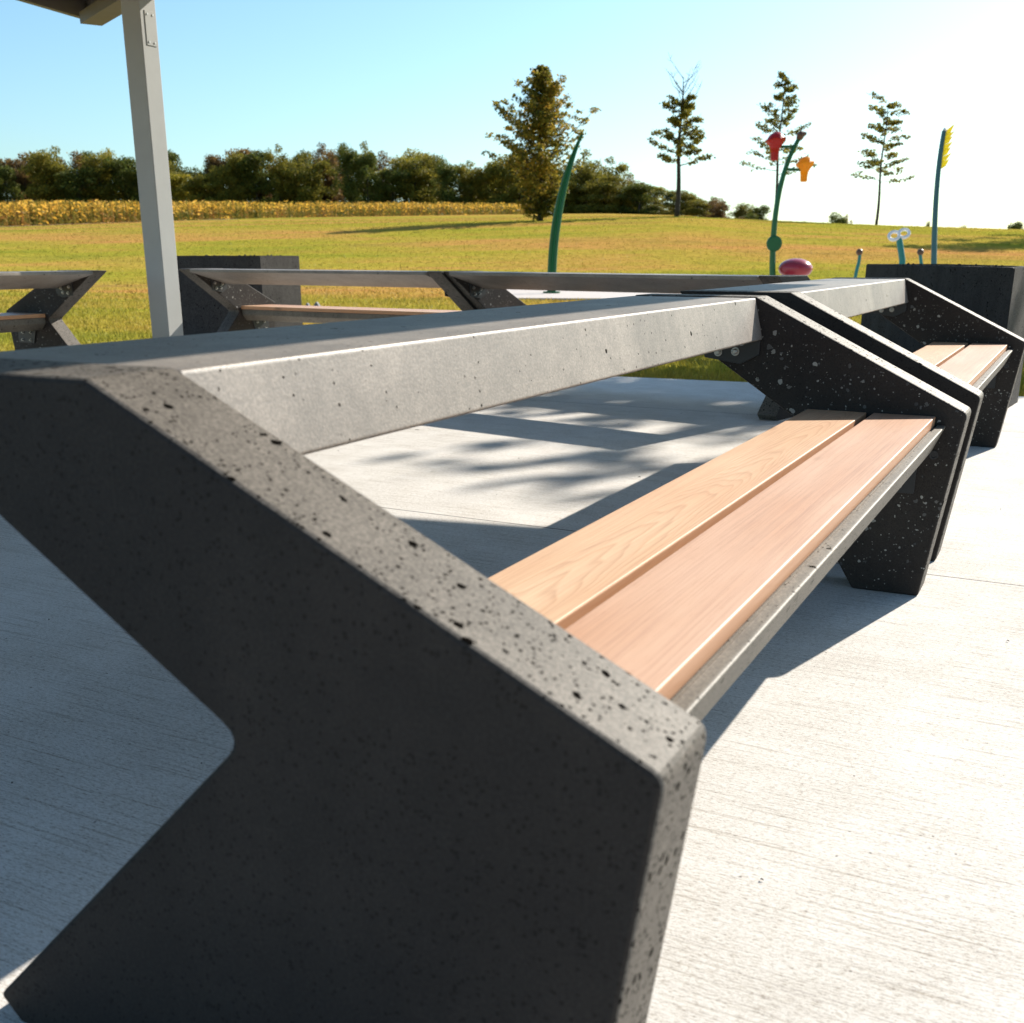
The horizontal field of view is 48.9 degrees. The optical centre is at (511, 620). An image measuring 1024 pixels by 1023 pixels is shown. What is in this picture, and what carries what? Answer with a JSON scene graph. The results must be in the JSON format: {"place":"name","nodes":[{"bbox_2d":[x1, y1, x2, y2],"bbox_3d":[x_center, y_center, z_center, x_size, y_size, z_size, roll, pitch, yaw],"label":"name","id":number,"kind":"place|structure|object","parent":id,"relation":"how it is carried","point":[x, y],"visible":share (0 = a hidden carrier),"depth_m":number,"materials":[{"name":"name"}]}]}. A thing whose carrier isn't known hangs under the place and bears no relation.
{"place":"outdoors","nodes":[
{"label":"outdoors","id":0,"kind":"place"},
{"bbox_2d":[0,219,224,226],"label":"earth path","id":1,"kind":"structure","parent":0,"point":[115,222],"depth_m":100.38,"materials":[{"name":"brown soil"}]},
{"bbox_2d":[0,198,533,226],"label":"corn field","id":2,"kind":"structure","parent":0,"point":[26,213],"depth_m":129.30,"materials":[{"name":"yellow plant"}]},
{"bbox_2d":[0,376,1023,1022],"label":"pavement","id":3,"kind":"structure","parent":0,"point":[858,802],"depth_m":2.11,"materials":[{"name":"concrete"}]},
{"bbox_2d":[0,270,106,349],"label":"bench","id":4,"kind":"object","parent":3,"relation":"on","point":[32,319],"visible":0.83,"depth_m":7.61,"materials":[{"name":"black concrete"}]},
{"bbox_2d":[17,0,182,337],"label":"shelter","id":5,"kind":"object","parent":3,"relation":"on","point":[145,91],"visible":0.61,"depth_m":7.43,"materials":[{"name":"paint"}]},
{"bbox_2d":[179,268,477,332],"bbox_3d":[-1.241,-2.190,8.298,2.424,0.760,0.897,11,21,30],"label":"bench","id":6,"kind":"object","parent":3,"relation":"on","point":[240,299],"visible":0.52,"depth_m":8.31,"materials":[{"name":"black concrete"}]},
{"bbox_2d":[0,293,970,1022],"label":"bench","id":7,"kind":"object","parent":3,"relation":"on","point":[438,785],"visible":1,"depth_m":1.05,"materials":[{"name":"grey concrete"}]},
{"bbox_2d":[444,271,809,420],"bbox_3d":[0.723,-1.768,7.007,2.424,0.760,0.897,14,23,37],"label":"bench","id":8,"kind":"object","parent":3,"relation":"on","point":[483,289],"visible":0.2,"depth_m":6.70,"materials":[{"name":"black concrete"}]},
{"bbox_2d":[680,277,1023,560],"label":"bench","id":9,"kind":"object","parent":3,"relation":"on","point":[970,359],"visible":0.34,"depth_m":4.49,"materials":[{"name":"black concrete"}]},
{"bbox_2d":[861,262,1023,407],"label":"planter","id":10,"kind":"object","parent":3,"relation":"on","point":[994,294],"visible":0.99,"depth_m":6.69,"materials":[{"name":"concrete"}]},
{"bbox_2d":[0,213,1023,395],"bbox_3d":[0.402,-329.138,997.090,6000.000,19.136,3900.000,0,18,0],"label":"ground","id":11,"kind":"structure","parent":0,"point":[589,252],"depth_m":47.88,"materials":[{"name":"green plant"}]},
{"bbox_2d":[0,165,25,203],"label":"tree","id":12,"kind":"object","parent":11,"relation":"on","point":[7,174],"visible":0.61,"depth_m":244.78,"materials":[{"name":"green plant"}]},
{"bbox_2d":[0,157,29,187],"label":"tree","id":13,"kind":"object","parent":11,"relation":"on","point":[9,162],"visible":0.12,"depth_m":252.15,"materials":[{"name":"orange plant"}]},
{"bbox_2d":[8,162,38,202],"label":"tree","id":14,"kind":"object","parent":11,"relation":"on","point":[24,182],"visible":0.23,"depth_m":248.51,"materials":[{"name":"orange plant"}]},
{"bbox_2d":[18,151,52,165],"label":"tree","id":15,"kind":"object","parent":11,"relation":"on","point":[20,155],"visible":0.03,"depth_m":261.41,"materials":[{"name":"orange plant"}]},
{"bbox_2d":[16,148,65,202],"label":"tree","id":16,"kind":"object","parent":11,"relation":"on","point":[40,162],"visible":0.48,"depth_m":241.06,"materials":[{"name":"green plant"}]},
{"bbox_2d":[31,145,68,190],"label":"tree","id":17,"kind":"object","parent":11,"relation":"on","point":[54,151],"visible":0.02,"depth_m":254.21,"materials":[{"name":"green plant"}]},
{"bbox_2d":[33,162,86,201],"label":"tree","id":18,"kind":"object","parent":11,"relation":"on","point":[59,169],"visible":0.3,"depth_m":241.99,"materials":[{"name":"green plant"}]},
{"bbox_2d":[45,166,105,203],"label":"tree","id":19,"kind":"object","parent":11,"relation":"on","point":[69,181],"visible":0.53,"depth_m":240.51,"materials":[{"name":"green plant"}]},
{"bbox_2d":[57,151,93,193],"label":"tree","id":20,"kind":"object","parent":11,"relation":"on","point":[75,164],"visible":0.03,"depth_m":254.51,"materials":[{"name":"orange plant"}]},
{"bbox_2d":[75,151,102,201],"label":"tree","id":21,"kind":"object","parent":11,"relation":"on","point":[86,153],"visible":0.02,"depth_m":258.29,"materials":[{"name":"green plant"}]},
{"bbox_2d":[72,151,124,203],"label":"tree","id":22,"kind":"object","parent":11,"relation":"on","point":[106,191],"visible":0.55,"depth_m":244.64,"materials":[{"name":"green plant"}]},
{"bbox_2d":[99,147,124,200],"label":"tree","id":23,"kind":"object","parent":11,"relation":"on","point":[109,154],"visible":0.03,"depth_m":259.71,"materials":[{"name":"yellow plant"}]},
{"bbox_2d":[98,155,139,206],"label":"tree","id":24,"kind":"object","parent":11,"relation":"on","point":[118,164],"visible":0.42,"depth_m":244.99,"materials":[{"name":"green plant"}]},
{"bbox_2d":[116,168,139,203],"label":"tree","id":25,"kind":"object","parent":11,"relation":"on","point":[125,172],"visible":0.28,"depth_m":243.77,"materials":[{"name":"green plant"}]},
{"bbox_2d":[134,160,183,203],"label":"tree","id":26,"kind":"object","parent":11,"relation":"on","point":[170,169],"visible":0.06,"depth_m":245.09,"materials":[{"name":"green plant"}]},
{"bbox_2d":[168,149,185,203],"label":"tree","id":27,"kind":"object","parent":11,"relation":"on","point":[173,157],"visible":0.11,"depth_m":255.45,"materials":[{"name":"green plant"}]},
{"bbox_2d":[170,173,197,202],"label":"tree","id":28,"kind":"object","parent":11,"relation":"on","point":[175,194],"visible":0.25,"depth_m":241.82,"materials":[{"name":"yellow plant"}]},
{"bbox_2d":[174,165,208,194],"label":"tree","id":29,"kind":"object","parent":11,"relation":"on","point":[190,172],"visible":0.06,"depth_m":257.90,"materials":[{"name":"green plant"}]},
{"bbox_2d":[176,173,230,203],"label":"tree","id":30,"kind":"object","parent":11,"relation":"on","point":[199,185],"visible":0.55,"depth_m":238.41,"materials":[{"name":"green plant"}]},
{"bbox_2d":[203,155,226,193],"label":"tree","id":31,"kind":"object","parent":11,"relation":"on","point":[211,160],"visible":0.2,"depth_m":252.67,"materials":[{"name":"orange plant"}]},
{"bbox_2d":[203,164,237,204],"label":"tree","id":32,"kind":"object","parent":11,"relation":"on","point":[219,182],"visible":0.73,"depth_m":240.00,"materials":[{"name":"green plant"}]},
{"bbox_2d":[220,150,257,202],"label":"tree","id":33,"kind":"object","parent":11,"relation":"on","point":[239,189],"visible":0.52,"depth_m":242.42,"materials":[{"name":"green plant"}]},
{"bbox_2d":[177,254,302,334],"bbox_3d":[-2.439,-2.862,10.191,1.075,0.864,1.050,0,18,0],"label":"planter","id":34,"kind":"object","parent":11,"relation":"on","point":[203,311],"visible":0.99,"depth_m":9.74,"materials":[{"name":"concrete"}]},
{"bbox_2d":[218,147,265,202],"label":"tree","id":35,"kind":"object","parent":11,"relation":"on","point":[245,151],"visible":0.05,"depth_m":255.85,"materials":[{"name":"green plant"}]},
{"bbox_2d":[231,149,277,212],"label":"tree","id":36,"kind":"object","parent":11,"relation":"on","point":[255,177],"visible":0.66,"depth_m":242.84,"materials":[{"name":"green plant"}]},
{"bbox_2d":[250,151,275,201],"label":"tree","id":37,"kind":"object","parent":11,"relation":"on","point":[263,194],"visible":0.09,"depth_m":259.34,"materials":[{"name":"green plant"}]},
{"bbox_2d":[260,143,300,211],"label":"tree","id":38,"kind":"object","parent":11,"relation":"on","point":[277,170],"visible":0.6,"depth_m":242.00,"materials":[{"name":"green plant"}]},
{"bbox_2d":[266,158,299,197],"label":"tree","id":39,"kind":"object","parent":11,"relation":"on","point":[284,180],"visible":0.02,"depth_m":256.96,"materials":[{"name":"green plant"}]},
{"bbox_2d":[280,153,308,203],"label":"tree","id":40,"kind":"object","parent":11,"relation":"on","point":[300,159],"visible":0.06,"depth_m":246.11,"materials":[{"name":"green plant"}]},
{"bbox_2d":[279,150,319,202],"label":"tree","id":41,"kind":"object","parent":11,"relation":"on","point":[303,151],"visible":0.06,"depth_m":252.96,"materials":[{"name":"green plant"}]},
{"bbox_2d":[280,151,339,211],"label":"tree","id":42,"kind":"object","parent":11,"relation":"on","point":[307,190],"visible":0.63,"depth_m":240.01,"materials":[{"name":"green plant"}]},
{"bbox_2d":[312,143,344,201],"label":"tree","id":43,"kind":"object","parent":11,"relation":"on","point":[328,182],"visible":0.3,"depth_m":245.94,"materials":[{"name":"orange plant"}]},
{"bbox_2d":[313,150,344,200],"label":"tree","id":44,"kind":"object","parent":11,"relation":"on","point":[324,176],"visible":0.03,"depth_m":259.65,"materials":[{"name":"green plant"}]},
{"bbox_2d":[328,145,353,202],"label":"tree","id":45,"kind":"object","parent":11,"relation":"on","point":[340,175],"visible":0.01,"depth_m":259.65,"materials":[{"name":"green plant"}]},
{"bbox_2d":[330,142,362,205],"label":"tree","id":46,"kind":"object","parent":11,"relation":"on","point":[351,193],"visible":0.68,"depth_m":239.24,"materials":[{"name":"green plant"}]},
{"bbox_2d":[350,151,386,209],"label":"tree","id":47,"kind":"object","parent":11,"relation":"on","point":[367,163],"visible":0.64,"depth_m":238.98,"materials":[{"name":"green plant"}]},
{"bbox_2d":[353,141,383,201],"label":"tree","id":48,"kind":"object","parent":11,"relation":"on","point":[365,151],"visible":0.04,"depth_m":256.90,"materials":[{"name":"green plant"}]},
{"bbox_2d":[372,150,397,199],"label":"tree","id":49,"kind":"object","parent":11,"relation":"on","point":[382,164],"visible":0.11,"depth_m":261.21,"materials":[{"name":"green plant"}]},
{"bbox_2d":[370,168,411,207],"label":"tree","id":50,"kind":"object","parent":11,"relation":"on","point":[393,176],"visible":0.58,"depth_m":240.87,"materials":[{"name":"green plant"}]},
{"bbox_2d":[374,155,419,203],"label":"tree","id":51,"kind":"object","parent":11,"relation":"on","point":[393,161],"visible":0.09,"depth_m":251.72,"materials":[{"name":"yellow plant"}]},
{"bbox_2d":[393,158,441,203],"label":"tree","id":52,"kind":"object","parent":11,"relation":"on","point":[419,176],"visible":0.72,"depth_m":242.28,"materials":[{"name":"green plant"}]},
{"bbox_2d":[402,148,439,201],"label":"tree","id":53,"kind":"object","parent":11,"relation":"on","point":[412,153],"visible":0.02,"depth_m":258.69,"materials":[{"name":"green plant"}]},
{"bbox_2d":[406,153,454,203],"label":"tree","id":54,"kind":"object","parent":11,"relation":"on","point":[428,159],"visible":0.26,"depth_m":245.45,"materials":[{"name":"green plant"}]},
{"bbox_2d":[429,153,450,201],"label":"tree","id":55,"kind":"object","parent":11,"relation":"on","point":[441,162],"visible":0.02,"depth_m":256.43,"materials":[{"name":"green plant"}]},
{"bbox_2d":[428,161,468,208],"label":"tree","id":56,"kind":"object","parent":11,"relation":"on","point":[449,175],"visible":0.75,"depth_m":239.01,"materials":[{"name":"green plant"}]},
{"bbox_2d":[446,163,474,196],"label":"tree","id":57,"kind":"object","parent":11,"relation":"on","point":[460,178],"visible":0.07,"depth_m":260.91,"materials":[{"name":"green plant"}]},
{"bbox_2d":[452,160,495,210],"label":"tree","id":58,"kind":"object","parent":11,"relation":"on","point":[467,190],"visible":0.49,"depth_m":242.88,"materials":[{"name":"green plant"}]},
{"bbox_2d":[471,160,508,203],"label":"tree","id":59,"kind":"object","parent":11,"relation":"on","point":[490,181],"visible":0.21,"depth_m":243.43,"materials":[{"name":"green plant"}]},
{"bbox_2d":[477,152,526,205],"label":"tree","id":60,"kind":"object","parent":11,"relation":"on","point":[508,187],"visible":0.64,"depth_m":238.84,"materials":[{"name":"green plant"}]},
{"bbox_2d":[482,64,601,220],"bbox_3d":[1.394,-27.268,64.404,5.880,8.401,6.691,-12,22,-33],"label":"lawn tree","id":61,"kind":"object","parent":11,"relation":"on","point":[541,193],"visible":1,"depth_m":63.92,"materials":[{"name":"green plant"}]},
{"bbox_2d":[517,171,568,212],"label":"tree","id":62,"kind":"object","parent":11,"relation":"on","point":[522,196],"visible":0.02,"depth_m":239.89,"materials":[{"name":"green plant"}]},
{"bbox_2d":[554,168,579,183],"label":"tree","id":63,"kind":"object","parent":11,"relation":"on","point":[560,173],"visible":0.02,"depth_m":251.67,"materials":[{"name":"green plant"}]},
{"bbox_2d":[554,171,583,213],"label":"tree","id":64,"kind":"object","parent":11,"relation":"on","point":[570,200],"visible":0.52,"depth_m":236.66,"materials":[{"name":"green plant"}]},
{"bbox_2d":[563,163,610,213],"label":"tree","id":65,"kind":"object","parent":11,"relation":"on","point":[586,171],"visible":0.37,"depth_m":237.95,"materials":[{"name":"green plant"}]},
{"bbox_2d":[506,289,669,299],"bbox_3d":[6.010,-8.196,27.827,14.000,0.316,12.000,0,18,0],"label":"splash pad","id":66,"kind":"object","parent":11,"relation":"on","point":[541,295],"depth_m":25.07,"materials":[{"name":"concrete"}]},
{"bbox_2d":[543,134,582,292],"bbox_3d":[1.145,-9.146,25.417,0.860,3.370,0.400,0,18,0],"label":"water spout","id":67,"kind":"object","parent":66,"relation":"on","point":[555,234],"visible":0.92,"depth_m":25.39,"materials":[{"name":"green paint"}]},
{"bbox_2d":[766,131,813,274],"bbox_3d":[6.183,-9.180,25.404,1.109,3.457,0.444,0,18,0],"label":"water spout","id":68,"kind":"object","parent":66,"relation":"on","point":[775,141],"visible":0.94,"depth_m":25.09,"materials":[{"name":"green paint"}]},
{"bbox_2d":[778,258,812,275],"bbox_3d":[6.493,-7.904,25.819,0.770,0.764,0.770,0,18,0],"label":"spray mushroom","id":69,"kind":"object","parent":66,"relation":"on","point":[795,266],"visible":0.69,"depth_m":25.50,"materials":[{"name":"pink paint"}]},
{"bbox_2d":[854,249,862,276],"bbox_3d":[7.898,-8.002,25.787,0.220,0.975,0.220,0,18,0],"label":"spray nozzle","id":70,"kind":"object","parent":66,"relation":"on","point":[859,252],"visible":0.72,"depth_m":25.69,"materials":[{"name":"teal paint"}]},
{"bbox_2d":[887,228,910,263],"bbox_3d":[8.788,-8.216,25.717,0.513,1.426,0.170,0,18,0],"label":"water spout","id":71,"kind":"object","parent":66,"relation":"on","point":[899,238],"visible":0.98,"depth_m":25.54,"materials":[{"name":"teal paint"}]},
{"bbox_2d":[917,249,923,263],"bbox_3d":[9.425,-8.001,25.786,0.369,0.976,0.220,0,18,0],"label":"spray nozzle","id":72,"kind":"object","parent":66,"relation":"on","point":[920,252],"visible":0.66,"depth_m":25.65,"materials":[{"name":"teal paint"}]},
{"bbox_2d":[931,124,954,263],"bbox_3d":[9.726,-9.248,25.381,0.395,3.602,0.395,-17,25,-42],"label":"water spout","id":73,"kind":"object","parent":66,"relation":"on","point":[944,148],"visible":0.81,"depth_m":25.13,"materials":[{"name":"blue"}]},
{"bbox_2d":[576,158,601,204],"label":"tree","id":74,"kind":"object","parent":11,"relation":"on","point":[596,161],"visible":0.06,"depth_m":252.94,"materials":[{"name":"green plant"}]},
{"bbox_2d":[573,171,635,213],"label":"tree","id":75,"kind":"object","parent":11,"relation":"on","point":[594,199],"visible":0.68,"depth_m":231.58,"materials":[{"name":"green plant"}]},
{"bbox_2d":[598,156,634,205],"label":"tree","id":76,"kind":"object","parent":11,"relation":"on","point":[621,168],"visible":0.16,"depth_m":249.00,"materials":[{"name":"green plant"}]},
{"bbox_2d":[594,180,656,213],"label":"tree","id":77,"kind":"object","parent":11,"relation":"on","point":[616,210],"visible":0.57,"depth_m":228.75,"materials":[{"name":"green plant"}]},
{"bbox_2d":[616,178,645,213],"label":"tree","id":78,"kind":"object","parent":11,"relation":"on","point":[629,179],"visible":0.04,"depth_m":243.30,"materials":[{"name":"green plant"}]},
{"bbox_2d":[615,183,668,214],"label":"tree","id":79,"kind":"object","parent":11,"relation":"on","point":[637,190],"visible":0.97,"depth_m":224.06,"materials":[{"name":"green plant"}]},
{"bbox_2d":[637,204,671,214],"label":"tree","id":80,"kind":"object","parent":11,"relation":"on","point":[661,210],"visible":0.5,"depth_m":225.11,"materials":[{"name":"green plant"}]},
{"bbox_2d":[641,186,668,214],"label":"tree","id":81,"kind":"object","parent":11,"relation":"on","point":[660,201],"visible":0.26,"depth_m":237.01,"materials":[{"name":"green plant"}]},
{"bbox_2d":[662,190,675,214],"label":"tree","id":82,"kind":"object","parent":11,"relation":"on","point":[668,198],"visible":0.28,"depth_m":240.45,"materials":[{"name":"green plant"}]},
{"bbox_2d":[664,189,698,215],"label":"tree","id":83,"kind":"object","parent":11,"relation":"on","point":[685,196],"visible":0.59,"depth_m":221.60,"materials":[{"name":"green plant"}]},
{"bbox_2d":[647,56,715,215],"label":"lawn tree","id":84,"kind":"object","parent":11,"relation":"on","point":[686,108],"visible":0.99,"depth_m":68.72,"materials":[{"name":"green plant"}]},
{"bbox_2d":[681,200,712,216],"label":"tree","id":85,"kind":"object","parent":11,"relation":"on","point":[697,206],"visible":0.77,"depth_m":216.61,"materials":[{"name":"green plant"}]},
{"bbox_2d":[697,196,722,214],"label":"tree","id":86,"kind":"object","parent":11,"relation":"on","point":[712,197],"visible":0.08,"depth_m":230.30,"materials":[{"name":"green plant"}]},
{"bbox_2d":[703,198,729,217],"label":"tree","id":87,"kind":"object","parent":11,"relation":"on","point":[718,213],"visible":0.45,"depth_m":213.57,"materials":[{"name":"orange plant"}]},
{"bbox_2d":[709,197,731,217],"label":"tree","id":88,"kind":"object","parent":11,"relation":"on","point":[720,204],"visible":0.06,"depth_m":228.25,"materials":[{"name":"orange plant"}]},
{"bbox_2d":[728,202,756,218],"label":"tree","id":89,"kind":"object","parent":11,"relation":"on","point":[741,211],"visible":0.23,"depth_m":225.24,"materials":[{"name":"green plant"}]},
{"bbox_2d":[737,213,758,218],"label":"tree","id":90,"kind":"object","parent":11,"relation":"on","point":[750,216],"visible":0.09,"depth_m":210.61,"materials":[{"name":"green plant"}]},
{"bbox_2d":[746,204,770,219],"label":"tree","id":91,"kind":"object","parent":11,"relation":"on","point":[761,210],"visible":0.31,"depth_m":220.74,"materials":[{"name":"green plant"}]},
{"bbox_2d":[739,71,817,197],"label":"lawn tree","id":92,"kind":"object","parent":11,"relation":"on","point":[787,102],"visible":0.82,"depth_m":73.14,"materials":[{"name":"green plant"}]},
{"bbox_2d":[828,212,847,223],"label":"tree","id":93,"kind":"object","parent":11,"relation":"on","point":[843,219],"visible":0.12,"depth_m":235.04,"materials":[{"name":"green plant"}]},
{"bbox_2d":[850,91,916,224],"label":"lawn tree","id":94,"kind":"object","parent":11,"relation":"on","point":[879,128],"visible":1,"depth_m":71.90,"materials":[{"name":"green plant"}]},
{"bbox_2d":[1006,221,1023,228],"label":"tree","id":95,"kind":"object","parent":11,"relation":"on","point":[1017,225],"visible":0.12,"depth_m":235.39,"materials":[{"name":"green plant"}]},
{"bbox_2d":[0,0,1023,228],"label":"sky","id":96,"kind":"structure","parent":0,"point":[393,76],"materials":[{"name":"blue"}]}
]}

